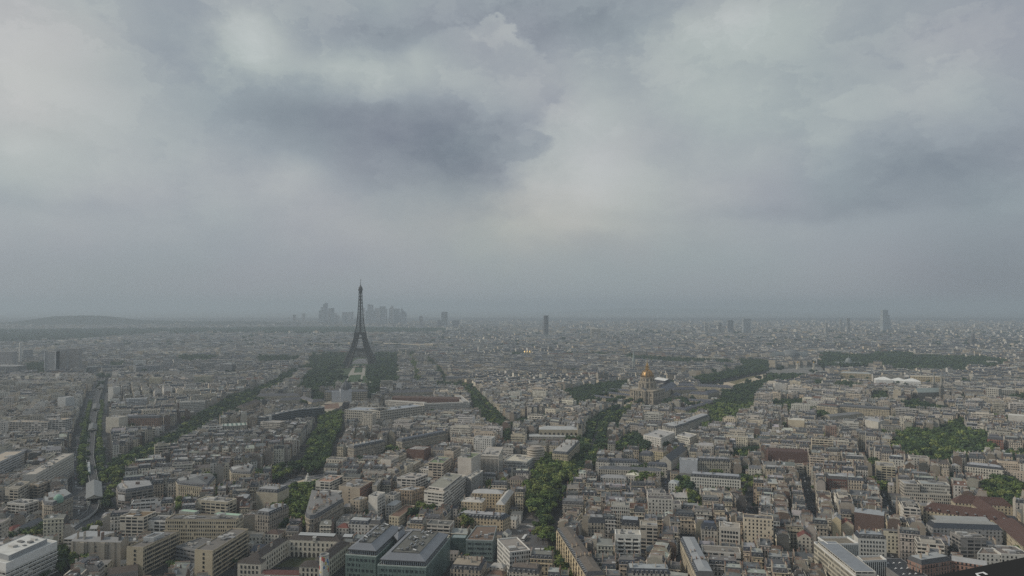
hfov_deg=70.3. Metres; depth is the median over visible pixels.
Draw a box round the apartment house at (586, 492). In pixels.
[582,487,596,513]
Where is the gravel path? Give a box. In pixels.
[347,365,365,383]
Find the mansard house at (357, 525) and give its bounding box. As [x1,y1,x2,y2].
[348,517,371,534]
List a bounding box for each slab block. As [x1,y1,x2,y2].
[8,420,49,431]
[22,453,73,483]
[58,396,74,406]
[108,386,119,400]
[163,359,171,368]
[200,362,214,369]
[220,363,235,371]
[260,420,284,429]
[397,473,427,488]
[424,473,465,510]
[466,470,482,496]
[773,383,785,390]
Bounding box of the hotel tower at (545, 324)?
[543,315,548,333]
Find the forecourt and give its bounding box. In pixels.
[319,398,367,411]
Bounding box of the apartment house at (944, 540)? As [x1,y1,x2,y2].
[920,535,948,555]
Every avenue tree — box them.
[9,531,19,536]
[18,527,28,533]
[21,529,31,534]
[29,529,42,535]
[31,525,42,529]
[94,520,102,525]
[99,494,109,499]
[101,500,113,511]
[103,489,111,495]
[107,491,115,499]
[108,474,117,483]
[109,470,121,476]
[111,476,122,482]
[174,496,181,501]
[175,504,180,513]
[272,474,278,482]
[277,471,284,477]
[280,519,288,527]
[283,468,291,474]
[289,501,299,509]
[289,513,299,518]
[290,462,298,468]
[293,506,304,513]
[294,464,303,474]
[296,487,303,494]
[300,496,308,500]
[303,486,311,493]
[305,466,313,475]
[308,481,315,486]
[314,462,322,473]
[531,521,541,534]
[531,526,541,534]
[534,510,546,515]
[537,529,548,539]
[539,517,548,524]
[540,526,551,542]
[543,546,554,551]
[545,515,555,525]
[547,532,552,545]
[551,502,557,512]
[551,533,555,547]
[554,489,562,502]
[555,493,563,505]
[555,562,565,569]
[561,485,566,491]
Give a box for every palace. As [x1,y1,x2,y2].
[770,348,808,357]
[817,403,839,416]
[829,357,867,367]
[839,404,890,416]
[841,371,871,380]
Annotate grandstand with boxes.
[352,359,367,363]
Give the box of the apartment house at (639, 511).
[634,503,644,529]
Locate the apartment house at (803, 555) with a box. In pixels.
[792,548,807,568]
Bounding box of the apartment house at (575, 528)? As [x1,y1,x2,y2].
[564,522,578,535]
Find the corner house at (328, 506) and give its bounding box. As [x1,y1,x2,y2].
[305,490,343,532]
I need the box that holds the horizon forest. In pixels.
[0,326,445,340]
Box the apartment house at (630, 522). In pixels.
[621,516,638,529]
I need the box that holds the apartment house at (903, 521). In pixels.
[899,515,905,526]
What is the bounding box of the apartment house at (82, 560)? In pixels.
[75,557,88,567]
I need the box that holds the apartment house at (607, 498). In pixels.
[605,493,625,505]
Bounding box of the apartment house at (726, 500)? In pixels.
[722,494,731,511]
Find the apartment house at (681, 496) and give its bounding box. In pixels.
[669,489,687,501]
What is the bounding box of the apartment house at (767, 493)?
[761,491,772,503]
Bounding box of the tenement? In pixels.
[71,530,128,567]
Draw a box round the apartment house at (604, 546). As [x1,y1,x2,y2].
[597,534,612,554]
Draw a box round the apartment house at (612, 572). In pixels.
[606,566,619,575]
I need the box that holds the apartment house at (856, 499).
[851,495,864,507]
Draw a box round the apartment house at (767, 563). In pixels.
[764,557,790,575]
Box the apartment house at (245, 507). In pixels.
[239,499,251,515]
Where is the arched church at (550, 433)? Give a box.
[529,418,582,440]
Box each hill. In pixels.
[0,315,337,325]
[551,308,801,312]
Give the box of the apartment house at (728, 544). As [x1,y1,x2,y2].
[720,540,736,546]
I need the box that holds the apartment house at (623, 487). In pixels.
[610,482,625,491]
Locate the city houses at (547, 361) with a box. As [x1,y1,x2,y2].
[0,319,1023,391]
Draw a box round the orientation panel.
[935,557,1023,575]
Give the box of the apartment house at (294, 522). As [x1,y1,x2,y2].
[289,516,302,531]
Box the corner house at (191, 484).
[175,473,215,497]
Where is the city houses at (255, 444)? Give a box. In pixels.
[0,379,1023,575]
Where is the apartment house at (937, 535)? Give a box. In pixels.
[933,533,944,536]
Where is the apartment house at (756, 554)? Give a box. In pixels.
[750,546,762,568]
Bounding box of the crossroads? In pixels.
[71,507,116,527]
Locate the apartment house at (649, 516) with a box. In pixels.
[644,510,656,520]
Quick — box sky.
[0,0,1023,310]
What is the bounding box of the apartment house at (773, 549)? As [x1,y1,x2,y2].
[769,545,782,553]
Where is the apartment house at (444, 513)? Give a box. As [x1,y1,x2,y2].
[435,508,447,519]
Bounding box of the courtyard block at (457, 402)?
[385,395,469,411]
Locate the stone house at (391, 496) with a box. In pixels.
[385,491,400,515]
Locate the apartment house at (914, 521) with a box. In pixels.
[906,515,926,534]
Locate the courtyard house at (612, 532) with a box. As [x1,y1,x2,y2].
[610,530,614,541]
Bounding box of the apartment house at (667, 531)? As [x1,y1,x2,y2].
[662,526,674,539]
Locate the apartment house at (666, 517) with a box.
[662,510,674,525]
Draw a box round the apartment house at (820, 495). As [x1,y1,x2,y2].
[816,493,828,512]
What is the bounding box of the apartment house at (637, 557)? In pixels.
[627,550,639,562]
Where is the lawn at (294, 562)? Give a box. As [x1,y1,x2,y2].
[275,558,315,566]
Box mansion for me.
[965,462,1023,480]
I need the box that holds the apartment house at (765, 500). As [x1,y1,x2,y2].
[760,496,770,503]
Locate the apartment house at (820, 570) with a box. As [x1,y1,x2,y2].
[810,563,826,575]
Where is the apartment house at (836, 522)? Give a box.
[832,510,840,536]
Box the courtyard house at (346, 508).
[344,503,349,513]
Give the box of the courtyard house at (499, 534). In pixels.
[497,531,503,538]
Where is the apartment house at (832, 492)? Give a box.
[830,488,836,507]
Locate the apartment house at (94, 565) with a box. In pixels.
[85,559,104,575]
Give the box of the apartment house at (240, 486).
[230,483,243,497]
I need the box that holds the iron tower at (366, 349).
[340,279,376,367]
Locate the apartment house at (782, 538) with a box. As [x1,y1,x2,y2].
[774,526,789,550]
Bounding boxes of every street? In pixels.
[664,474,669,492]
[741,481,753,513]
[799,475,814,516]
[859,451,892,515]
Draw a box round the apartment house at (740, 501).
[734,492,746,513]
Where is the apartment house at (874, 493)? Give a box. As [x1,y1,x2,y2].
[871,490,882,505]
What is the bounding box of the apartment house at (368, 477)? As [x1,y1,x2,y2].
[362,475,371,480]
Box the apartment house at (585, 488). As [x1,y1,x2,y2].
[583,484,591,489]
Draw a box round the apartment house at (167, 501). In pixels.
[161,495,173,506]
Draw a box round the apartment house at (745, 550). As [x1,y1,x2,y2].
[741,539,755,561]
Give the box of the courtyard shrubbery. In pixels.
[30,429,1023,575]
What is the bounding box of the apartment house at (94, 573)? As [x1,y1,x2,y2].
[88,572,99,575]
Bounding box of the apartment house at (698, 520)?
[694,516,705,541]
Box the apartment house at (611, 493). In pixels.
[601,489,620,511]
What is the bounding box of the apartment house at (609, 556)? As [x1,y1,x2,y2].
[591,551,615,559]
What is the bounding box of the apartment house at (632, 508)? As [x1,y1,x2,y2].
[626,500,647,515]
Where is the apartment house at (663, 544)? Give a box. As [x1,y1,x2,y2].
[652,539,671,560]
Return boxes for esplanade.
[717,373,766,385]
[766,367,822,375]
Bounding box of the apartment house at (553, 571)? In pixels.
[548,564,560,575]
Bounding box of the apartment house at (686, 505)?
[682,501,698,509]
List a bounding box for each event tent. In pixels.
[874,377,892,383]
[892,378,904,384]
[903,378,920,384]
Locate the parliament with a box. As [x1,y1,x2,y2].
[910,375,940,383]
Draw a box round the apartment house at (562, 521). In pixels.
[558,512,577,527]
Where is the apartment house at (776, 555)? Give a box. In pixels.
[767,549,788,559]
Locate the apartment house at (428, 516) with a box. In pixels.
[424,512,442,522]
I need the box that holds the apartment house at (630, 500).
[626,498,634,502]
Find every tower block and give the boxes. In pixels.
[302,313,304,324]
[362,412,375,431]
[368,491,384,517]
[419,316,422,327]
[428,456,450,478]
[441,312,447,325]
[452,320,458,325]
[458,452,480,475]
[481,447,502,474]
[704,323,707,332]
[718,323,721,331]
[727,320,732,332]
[742,319,750,332]
[825,323,827,333]
[847,318,849,329]
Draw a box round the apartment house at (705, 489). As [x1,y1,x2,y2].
[701,487,716,491]
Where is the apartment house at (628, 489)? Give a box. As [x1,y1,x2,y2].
[626,486,644,494]
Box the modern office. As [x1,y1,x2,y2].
[814,536,877,575]
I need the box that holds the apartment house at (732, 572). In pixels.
[723,569,741,575]
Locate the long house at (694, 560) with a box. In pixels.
[680,537,714,575]
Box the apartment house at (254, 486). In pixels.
[250,479,259,500]
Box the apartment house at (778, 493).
[772,489,785,500]
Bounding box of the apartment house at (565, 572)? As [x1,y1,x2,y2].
[554,566,569,575]
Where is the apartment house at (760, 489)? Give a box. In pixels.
[757,485,771,508]
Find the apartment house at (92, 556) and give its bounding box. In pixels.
[86,553,100,561]
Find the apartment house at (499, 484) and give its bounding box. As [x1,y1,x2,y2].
[491,478,507,492]
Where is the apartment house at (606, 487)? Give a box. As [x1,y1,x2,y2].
[600,480,613,491]
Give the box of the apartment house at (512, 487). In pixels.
[510,485,517,502]
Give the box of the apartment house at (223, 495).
[217,492,229,497]
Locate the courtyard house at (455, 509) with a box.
[453,505,458,517]
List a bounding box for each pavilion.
[372,341,382,344]
[626,472,642,482]
[857,555,886,575]
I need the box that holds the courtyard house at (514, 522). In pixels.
[511,516,518,528]
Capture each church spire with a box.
[632,349,634,365]
[969,332,976,344]
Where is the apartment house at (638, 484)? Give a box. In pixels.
[631,479,645,487]
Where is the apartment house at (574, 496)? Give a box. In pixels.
[567,492,583,498]
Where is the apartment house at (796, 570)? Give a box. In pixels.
[791,564,805,575]
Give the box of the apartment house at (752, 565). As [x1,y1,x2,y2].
[741,558,760,575]
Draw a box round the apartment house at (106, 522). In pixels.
[102,509,114,530]
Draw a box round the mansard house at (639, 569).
[626,560,670,575]
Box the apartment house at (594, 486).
[592,481,604,489]
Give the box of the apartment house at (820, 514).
[816,511,830,535]
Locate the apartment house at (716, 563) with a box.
[708,553,736,575]
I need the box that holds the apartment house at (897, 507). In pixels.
[896,497,916,513]
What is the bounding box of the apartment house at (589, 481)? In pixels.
[586,475,596,486]
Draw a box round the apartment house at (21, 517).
[12,510,28,525]
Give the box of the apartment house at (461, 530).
[450,524,470,549]
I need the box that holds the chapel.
[659,444,686,469]
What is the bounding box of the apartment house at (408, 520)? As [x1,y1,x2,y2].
[407,515,410,527]
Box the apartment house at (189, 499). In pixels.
[182,493,192,502]
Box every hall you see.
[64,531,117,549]
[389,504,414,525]
[419,466,427,473]
[929,515,989,521]
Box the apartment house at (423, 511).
[418,506,435,516]
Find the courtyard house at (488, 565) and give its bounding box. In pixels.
[487,563,491,574]
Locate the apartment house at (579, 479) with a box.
[573,475,582,482]
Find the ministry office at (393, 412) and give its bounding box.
[345,404,424,423]
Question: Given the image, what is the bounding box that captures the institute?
[611,458,638,466]
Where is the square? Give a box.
[511,515,555,565]
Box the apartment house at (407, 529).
[405,525,424,533]
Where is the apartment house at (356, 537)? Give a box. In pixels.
[352,532,363,544]
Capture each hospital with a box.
[126,509,247,575]
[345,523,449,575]
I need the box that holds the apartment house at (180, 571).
[172,564,189,575]
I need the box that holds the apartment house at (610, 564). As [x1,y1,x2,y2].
[602,555,615,575]
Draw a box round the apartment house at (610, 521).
[603,511,615,538]
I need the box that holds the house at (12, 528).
[9,524,20,531]
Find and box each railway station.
[86,480,102,508]
[88,422,96,436]
[92,403,99,414]
[97,384,103,392]
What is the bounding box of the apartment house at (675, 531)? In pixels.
[662,522,678,554]
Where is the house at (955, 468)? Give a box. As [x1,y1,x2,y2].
[951,463,960,476]
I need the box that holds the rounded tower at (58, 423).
[49,417,71,433]
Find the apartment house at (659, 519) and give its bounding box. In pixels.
[645,512,662,536]
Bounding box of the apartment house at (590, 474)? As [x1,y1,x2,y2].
[587,470,594,477]
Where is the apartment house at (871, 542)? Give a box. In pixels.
[854,527,886,556]
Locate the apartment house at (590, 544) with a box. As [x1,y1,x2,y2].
[583,537,594,554]
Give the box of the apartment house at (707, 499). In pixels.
[702,492,718,507]
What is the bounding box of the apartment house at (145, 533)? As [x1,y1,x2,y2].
[141,531,150,536]
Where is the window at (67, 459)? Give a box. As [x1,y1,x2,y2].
[37,459,69,479]
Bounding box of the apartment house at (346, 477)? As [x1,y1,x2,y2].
[342,471,363,482]
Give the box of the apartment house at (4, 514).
[0,510,10,526]
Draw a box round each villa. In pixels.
[265,529,285,543]
[336,523,349,535]
[386,500,401,519]
[508,476,525,487]
[797,530,811,552]
[841,518,853,535]
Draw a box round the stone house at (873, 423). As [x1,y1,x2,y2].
[865,415,888,428]
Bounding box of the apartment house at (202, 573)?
[197,571,209,575]
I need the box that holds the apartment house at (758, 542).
[757,535,771,547]
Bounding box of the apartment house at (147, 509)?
[137,505,151,510]
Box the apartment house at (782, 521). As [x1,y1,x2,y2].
[780,518,792,526]
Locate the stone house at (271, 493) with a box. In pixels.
[256,483,288,509]
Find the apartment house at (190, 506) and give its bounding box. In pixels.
[182,501,195,509]
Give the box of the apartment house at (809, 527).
[803,521,816,551]
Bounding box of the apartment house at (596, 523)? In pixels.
[588,512,604,537]
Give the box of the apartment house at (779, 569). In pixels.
[771,559,787,575]
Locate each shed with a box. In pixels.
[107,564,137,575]
[223,422,246,429]
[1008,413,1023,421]
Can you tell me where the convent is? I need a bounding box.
[923,495,1023,550]
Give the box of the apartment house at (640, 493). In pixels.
[634,492,644,500]
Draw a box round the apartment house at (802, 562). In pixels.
[793,557,808,575]
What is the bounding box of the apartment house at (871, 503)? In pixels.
[863,500,877,509]
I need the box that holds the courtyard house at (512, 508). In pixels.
[510,506,518,514]
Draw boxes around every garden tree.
[55,560,66,572]
[57,548,70,558]
[57,557,67,562]
[68,558,76,564]
[69,554,78,560]
[106,483,116,488]
[165,560,179,565]
[406,507,417,516]
[459,512,473,527]
[521,479,531,487]
[525,493,536,498]
[525,499,538,505]
[527,501,539,512]
[528,506,536,514]
[530,469,540,477]
[531,480,541,485]
[531,484,539,490]
[532,497,543,510]
[539,476,549,481]
[540,484,551,489]
[542,467,553,473]
[542,473,552,481]
[542,493,551,499]
[542,498,550,504]
[545,459,554,463]
[546,483,557,488]
[550,478,561,487]
[552,461,561,466]
[634,476,642,480]
[639,472,647,480]
[675,486,682,491]
[684,481,695,488]
[686,488,697,493]
[688,496,697,501]
[696,496,701,503]
[918,449,927,454]
[979,480,992,485]
[984,486,994,491]
[987,491,994,496]
[1004,490,1015,494]
[1011,485,1022,490]
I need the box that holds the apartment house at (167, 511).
[160,507,172,515]
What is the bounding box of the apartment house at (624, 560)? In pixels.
[619,553,634,575]
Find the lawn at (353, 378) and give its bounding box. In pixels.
[347,374,361,381]
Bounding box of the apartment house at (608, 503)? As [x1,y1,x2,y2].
[606,499,614,505]
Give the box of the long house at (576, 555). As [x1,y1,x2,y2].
[556,527,604,575]
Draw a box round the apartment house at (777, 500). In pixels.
[772,496,788,509]
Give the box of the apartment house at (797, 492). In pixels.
[792,487,802,496]
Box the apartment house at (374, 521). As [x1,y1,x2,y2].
[369,514,384,530]
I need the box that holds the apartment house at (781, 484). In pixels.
[776,482,788,488]
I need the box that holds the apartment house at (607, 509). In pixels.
[604,504,610,513]
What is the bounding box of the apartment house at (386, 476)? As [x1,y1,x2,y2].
[381,473,391,479]
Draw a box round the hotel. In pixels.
[690,470,740,492]
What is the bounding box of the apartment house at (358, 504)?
[350,496,366,514]
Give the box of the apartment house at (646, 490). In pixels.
[645,486,654,497]
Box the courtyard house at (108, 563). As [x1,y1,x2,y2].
[100,559,112,575]
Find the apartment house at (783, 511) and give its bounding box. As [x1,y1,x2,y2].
[773,505,790,519]
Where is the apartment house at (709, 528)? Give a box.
[701,520,717,545]
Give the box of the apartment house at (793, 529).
[784,520,802,551]
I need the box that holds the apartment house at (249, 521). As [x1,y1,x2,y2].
[243,510,257,530]
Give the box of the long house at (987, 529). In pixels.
[926,520,1002,544]
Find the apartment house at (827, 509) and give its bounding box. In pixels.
[821,505,834,534]
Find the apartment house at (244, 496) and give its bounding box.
[235,492,251,511]
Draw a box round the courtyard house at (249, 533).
[248,531,256,542]
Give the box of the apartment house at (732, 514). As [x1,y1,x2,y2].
[728,508,739,521]
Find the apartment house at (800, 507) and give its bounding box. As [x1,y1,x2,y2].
[796,503,806,509]
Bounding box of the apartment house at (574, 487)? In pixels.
[567,482,579,495]
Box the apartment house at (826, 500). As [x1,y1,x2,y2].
[818,497,833,508]
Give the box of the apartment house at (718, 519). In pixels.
[715,515,727,541]
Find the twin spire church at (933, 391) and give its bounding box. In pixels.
[913,373,943,401]
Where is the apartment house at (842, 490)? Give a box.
[834,488,848,495]
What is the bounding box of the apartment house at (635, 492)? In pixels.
[630,487,641,495]
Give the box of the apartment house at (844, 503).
[837,497,854,524]
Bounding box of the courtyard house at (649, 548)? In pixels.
[646,545,653,558]
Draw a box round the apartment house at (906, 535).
[898,523,919,560]
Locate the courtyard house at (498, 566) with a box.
[489,563,506,572]
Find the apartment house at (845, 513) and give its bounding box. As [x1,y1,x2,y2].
[840,506,850,520]
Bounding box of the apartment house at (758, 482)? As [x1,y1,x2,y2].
[753,475,763,503]
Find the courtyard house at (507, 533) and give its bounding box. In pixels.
[502,528,511,537]
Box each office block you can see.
[0,450,23,473]
[0,534,57,575]
[7,499,38,513]
[87,366,98,372]
[126,397,146,405]
[133,360,145,364]
[133,365,159,371]
[179,400,204,410]
[339,479,371,504]
[504,454,533,472]
[643,429,674,447]
[677,432,696,446]
[719,521,739,544]
[881,424,901,431]
[950,531,985,558]
[977,545,1000,564]
[986,387,1001,396]
[991,545,1023,561]
[1002,389,1014,395]
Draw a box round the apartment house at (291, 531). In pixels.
[286,523,301,538]
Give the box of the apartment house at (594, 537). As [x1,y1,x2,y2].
[590,532,602,554]
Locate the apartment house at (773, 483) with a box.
[767,476,777,490]
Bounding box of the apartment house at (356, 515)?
[353,512,364,517]
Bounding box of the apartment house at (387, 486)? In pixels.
[382,478,392,493]
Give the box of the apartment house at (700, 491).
[699,485,718,495]
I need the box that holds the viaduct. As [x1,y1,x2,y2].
[69,377,105,523]
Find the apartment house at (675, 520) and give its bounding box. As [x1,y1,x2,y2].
[669,514,679,546]
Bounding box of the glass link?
[451,534,467,555]
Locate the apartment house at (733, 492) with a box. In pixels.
[729,489,737,506]
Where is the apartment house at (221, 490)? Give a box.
[217,483,227,494]
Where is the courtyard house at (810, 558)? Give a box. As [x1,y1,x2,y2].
[807,553,812,569]
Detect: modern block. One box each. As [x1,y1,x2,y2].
[0,416,10,420]
[0,421,7,430]
[0,442,12,452]
[0,506,7,512]
[5,438,26,444]
[7,471,22,475]
[8,472,23,482]
[13,468,24,471]
[18,435,38,443]
[23,465,39,470]
[30,412,43,419]
[41,430,58,440]
[41,453,55,460]
[111,409,130,415]
[131,496,160,510]
[142,408,159,414]
[142,467,173,476]
[153,425,159,435]
[154,441,169,454]
[172,461,194,471]
[175,471,190,477]
[195,427,207,433]
[202,423,222,429]
[264,406,273,414]
[326,457,346,463]
[336,514,353,526]
[357,457,380,463]
[360,468,390,478]
[371,424,381,431]
[381,455,398,465]
[391,451,405,462]
[393,423,412,430]
[394,419,411,422]
[401,462,412,473]
[407,460,420,472]
[423,419,439,422]
[425,423,447,429]
[427,519,453,534]
[440,410,455,414]
[444,446,460,464]
[446,444,466,452]
[449,417,457,422]
[450,423,471,441]
[457,437,473,446]
[458,415,474,424]
[469,422,486,426]
[474,429,496,442]
[482,424,502,437]
[501,402,516,415]
[502,444,514,456]
[503,453,508,467]
[511,432,526,443]
[527,413,546,421]
[534,395,544,402]
[545,408,559,414]
[560,409,575,415]
[562,398,575,404]
[611,499,629,528]
[626,418,637,422]
[644,411,663,420]
[647,487,665,494]
[647,495,672,513]
[673,500,680,512]
[694,410,705,414]
[701,545,740,563]
[703,489,732,507]
[708,508,726,520]
[723,415,737,426]
[724,434,747,448]
[729,429,745,435]
[743,513,772,545]
[744,413,763,421]
[748,418,763,425]
[750,438,766,445]
[777,443,796,448]
[791,402,809,412]
[797,463,803,472]
[809,455,824,479]
[811,436,833,447]
[816,490,830,511]
[832,437,848,446]
[834,491,853,512]
[843,419,858,428]
[878,527,897,553]
[895,407,916,418]
[900,415,912,430]
[900,501,920,518]
[908,455,928,472]
[914,535,944,554]
[977,421,987,429]
[989,428,1016,435]
[996,459,1019,475]
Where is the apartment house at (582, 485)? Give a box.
[570,480,584,495]
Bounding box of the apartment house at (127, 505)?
[119,501,130,509]
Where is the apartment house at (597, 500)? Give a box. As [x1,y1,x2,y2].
[588,493,600,505]
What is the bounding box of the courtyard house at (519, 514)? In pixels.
[511,511,522,523]
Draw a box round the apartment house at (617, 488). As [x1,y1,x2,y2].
[609,482,621,491]
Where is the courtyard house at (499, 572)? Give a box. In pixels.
[489,569,506,575]
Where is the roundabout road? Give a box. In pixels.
[284,473,323,485]
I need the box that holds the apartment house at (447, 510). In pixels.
[438,504,450,519]
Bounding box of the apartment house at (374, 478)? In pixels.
[364,472,377,484]
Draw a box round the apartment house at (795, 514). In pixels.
[791,508,803,519]
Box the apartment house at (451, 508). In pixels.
[440,506,452,519]
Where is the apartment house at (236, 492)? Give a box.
[232,486,248,497]
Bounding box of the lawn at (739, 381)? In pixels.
[729,376,753,383]
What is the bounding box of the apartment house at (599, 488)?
[596,482,605,496]
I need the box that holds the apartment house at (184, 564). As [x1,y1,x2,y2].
[168,561,193,575]
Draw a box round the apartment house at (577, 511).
[565,507,581,520]
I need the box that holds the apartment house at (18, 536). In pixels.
[9,534,24,541]
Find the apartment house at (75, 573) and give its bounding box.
[64,570,80,575]
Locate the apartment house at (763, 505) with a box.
[758,502,772,514]
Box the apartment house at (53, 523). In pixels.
[43,511,68,542]
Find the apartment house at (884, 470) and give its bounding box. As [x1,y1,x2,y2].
[875,461,894,481]
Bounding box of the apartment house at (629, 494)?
[621,490,633,497]
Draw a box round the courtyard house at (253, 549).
[250,544,266,554]
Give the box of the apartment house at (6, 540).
[0,537,8,544]
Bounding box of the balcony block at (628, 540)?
[615,529,640,566]
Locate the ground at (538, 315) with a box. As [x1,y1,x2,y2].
[0,311,1023,575]
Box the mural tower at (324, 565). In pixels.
[319,552,328,575]
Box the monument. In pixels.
[303,473,311,481]
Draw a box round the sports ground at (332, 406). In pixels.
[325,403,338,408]
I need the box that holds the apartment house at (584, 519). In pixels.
[581,507,597,536]
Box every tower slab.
[0,351,16,364]
[0,365,26,370]
[23,350,32,357]
[44,351,59,369]
[57,349,68,368]
[66,348,82,367]
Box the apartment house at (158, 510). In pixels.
[155,504,173,515]
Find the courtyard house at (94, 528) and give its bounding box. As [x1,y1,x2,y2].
[89,525,99,530]
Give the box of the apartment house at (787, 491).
[776,486,790,511]
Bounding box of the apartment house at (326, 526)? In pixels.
[319,517,333,532]
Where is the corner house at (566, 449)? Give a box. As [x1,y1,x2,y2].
[552,439,579,461]
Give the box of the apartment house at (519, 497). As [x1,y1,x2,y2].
[515,486,524,511]
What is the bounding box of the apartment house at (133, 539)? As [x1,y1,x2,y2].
[124,534,138,545]
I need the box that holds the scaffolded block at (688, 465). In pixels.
[679,457,697,473]
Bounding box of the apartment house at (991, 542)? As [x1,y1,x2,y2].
[986,537,995,545]
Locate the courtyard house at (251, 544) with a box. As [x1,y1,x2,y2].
[248,541,254,551]
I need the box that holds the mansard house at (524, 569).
[509,558,541,575]
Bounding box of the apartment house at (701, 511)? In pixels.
[693,505,708,532]
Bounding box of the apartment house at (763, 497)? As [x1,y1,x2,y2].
[759,493,770,502]
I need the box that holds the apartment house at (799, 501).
[792,496,804,509]
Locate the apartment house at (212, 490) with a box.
[201,484,214,496]
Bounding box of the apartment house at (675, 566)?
[667,558,681,572]
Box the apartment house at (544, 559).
[530,547,553,575]
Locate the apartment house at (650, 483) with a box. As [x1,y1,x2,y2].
[645,478,654,487]
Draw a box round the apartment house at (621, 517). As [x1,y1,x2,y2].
[620,512,634,528]
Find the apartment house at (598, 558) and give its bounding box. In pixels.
[595,550,607,569]
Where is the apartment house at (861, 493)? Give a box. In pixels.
[848,488,870,500]
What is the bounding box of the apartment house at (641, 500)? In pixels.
[635,495,646,502]
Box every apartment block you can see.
[5,481,29,505]
[30,479,49,498]
[106,415,127,432]
[120,509,155,536]
[148,515,169,533]
[149,377,162,384]
[194,376,211,382]
[196,496,236,513]
[316,475,342,490]
[320,489,341,496]
[372,479,381,492]
[474,435,494,451]
[497,537,529,575]
[640,520,656,555]
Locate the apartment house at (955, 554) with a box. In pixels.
[949,552,962,569]
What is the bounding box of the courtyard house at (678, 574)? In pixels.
[670,571,688,575]
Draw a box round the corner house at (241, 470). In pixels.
[229,462,254,480]
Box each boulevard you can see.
[69,378,115,519]
[529,423,598,549]
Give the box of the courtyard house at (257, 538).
[249,532,263,544]
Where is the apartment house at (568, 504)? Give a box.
[562,496,583,521]
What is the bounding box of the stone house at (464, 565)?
[450,553,486,575]
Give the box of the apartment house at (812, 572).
[807,569,820,575]
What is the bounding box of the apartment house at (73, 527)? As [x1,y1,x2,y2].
[62,519,82,543]
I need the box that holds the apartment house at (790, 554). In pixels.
[782,548,797,569]
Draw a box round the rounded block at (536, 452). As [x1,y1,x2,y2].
[527,445,544,468]
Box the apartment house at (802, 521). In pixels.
[793,517,806,524]
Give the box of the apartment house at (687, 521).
[674,507,693,533]
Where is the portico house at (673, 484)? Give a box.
[669,480,678,491]
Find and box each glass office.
[899,479,919,496]
[918,480,949,494]
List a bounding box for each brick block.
[124,415,161,426]
[407,445,430,460]
[766,445,807,462]
[825,424,836,437]
[826,474,846,490]
[854,503,884,531]
[907,549,951,575]
[951,556,986,571]
[987,436,1003,449]
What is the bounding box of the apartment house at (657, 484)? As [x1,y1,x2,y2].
[651,477,659,487]
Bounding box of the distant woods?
[0,328,1023,435]
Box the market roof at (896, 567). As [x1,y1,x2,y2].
[886,558,926,575]
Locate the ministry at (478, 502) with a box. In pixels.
[455,489,513,530]
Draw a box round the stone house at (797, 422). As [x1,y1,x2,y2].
[788,415,804,427]
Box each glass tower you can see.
[880,315,889,319]
[880,320,890,330]
[881,310,887,314]
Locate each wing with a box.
[236,399,259,410]
[262,569,299,575]
[382,343,423,345]
[466,526,496,561]
[591,395,616,403]
[596,455,610,474]
[598,462,660,479]
[600,474,625,482]
[601,391,629,398]
[610,388,629,393]
[647,462,666,477]
[660,382,676,397]
[662,420,688,432]
[666,414,709,435]
[671,392,681,397]
[672,387,697,393]
[672,407,688,412]
[677,383,694,386]
[680,404,702,412]
[687,398,708,402]
[688,391,709,398]
[695,384,731,391]
[700,400,713,407]
[705,389,719,398]
[823,411,862,420]
[905,492,950,504]
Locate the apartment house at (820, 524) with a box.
[811,514,827,541]
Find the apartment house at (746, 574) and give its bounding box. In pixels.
[745,570,768,575]
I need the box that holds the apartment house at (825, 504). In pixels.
[818,503,833,512]
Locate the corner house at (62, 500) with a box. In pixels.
[42,489,73,518]
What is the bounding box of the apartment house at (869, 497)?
[866,493,879,507]
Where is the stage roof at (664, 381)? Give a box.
[655,377,670,384]
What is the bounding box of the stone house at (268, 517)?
[255,502,288,539]
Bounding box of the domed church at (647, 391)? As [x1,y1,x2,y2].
[630,363,664,403]
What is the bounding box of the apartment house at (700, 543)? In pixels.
[698,537,714,549]
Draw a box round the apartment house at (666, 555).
[649,547,669,563]
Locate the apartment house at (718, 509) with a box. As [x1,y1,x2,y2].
[712,500,724,521]
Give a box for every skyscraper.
[321,307,322,322]
[323,302,327,322]
[328,308,330,322]
[331,308,334,323]
[334,313,336,322]
[342,312,349,322]
[343,316,347,323]
[350,312,353,323]
[365,311,367,323]
[368,303,373,322]
[375,308,379,322]
[380,306,385,323]
[390,306,393,322]
[394,309,399,323]
[401,308,406,323]
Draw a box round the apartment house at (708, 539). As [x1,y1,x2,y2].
[704,537,712,540]
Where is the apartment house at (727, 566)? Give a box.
[724,561,741,573]
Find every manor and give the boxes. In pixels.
[639,449,653,462]
[648,445,667,460]
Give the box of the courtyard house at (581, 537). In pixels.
[578,535,584,542]
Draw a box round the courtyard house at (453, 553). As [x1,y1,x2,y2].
[450,550,459,560]
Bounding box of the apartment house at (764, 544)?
[759,535,770,568]
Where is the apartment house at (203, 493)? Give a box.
[198,489,210,497]
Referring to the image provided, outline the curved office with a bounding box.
[258,406,324,424]
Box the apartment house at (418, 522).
[410,515,426,530]
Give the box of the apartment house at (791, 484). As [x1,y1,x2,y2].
[788,481,797,506]
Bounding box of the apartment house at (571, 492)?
[566,489,577,497]
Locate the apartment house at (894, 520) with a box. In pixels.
[885,514,901,529]
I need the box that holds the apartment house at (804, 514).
[799,510,813,520]
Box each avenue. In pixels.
[286,465,323,472]
[297,468,308,477]
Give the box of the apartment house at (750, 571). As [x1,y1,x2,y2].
[746,565,766,575]
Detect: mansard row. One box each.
[347,437,384,457]
[396,428,447,447]
[697,455,729,472]
[889,453,903,469]
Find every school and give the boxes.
[237,532,352,575]
[256,379,432,404]
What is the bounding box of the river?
[773,366,824,367]
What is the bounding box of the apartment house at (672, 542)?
[664,534,676,560]
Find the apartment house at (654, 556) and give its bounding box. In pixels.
[645,550,665,563]
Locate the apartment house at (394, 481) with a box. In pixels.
[393,474,398,487]

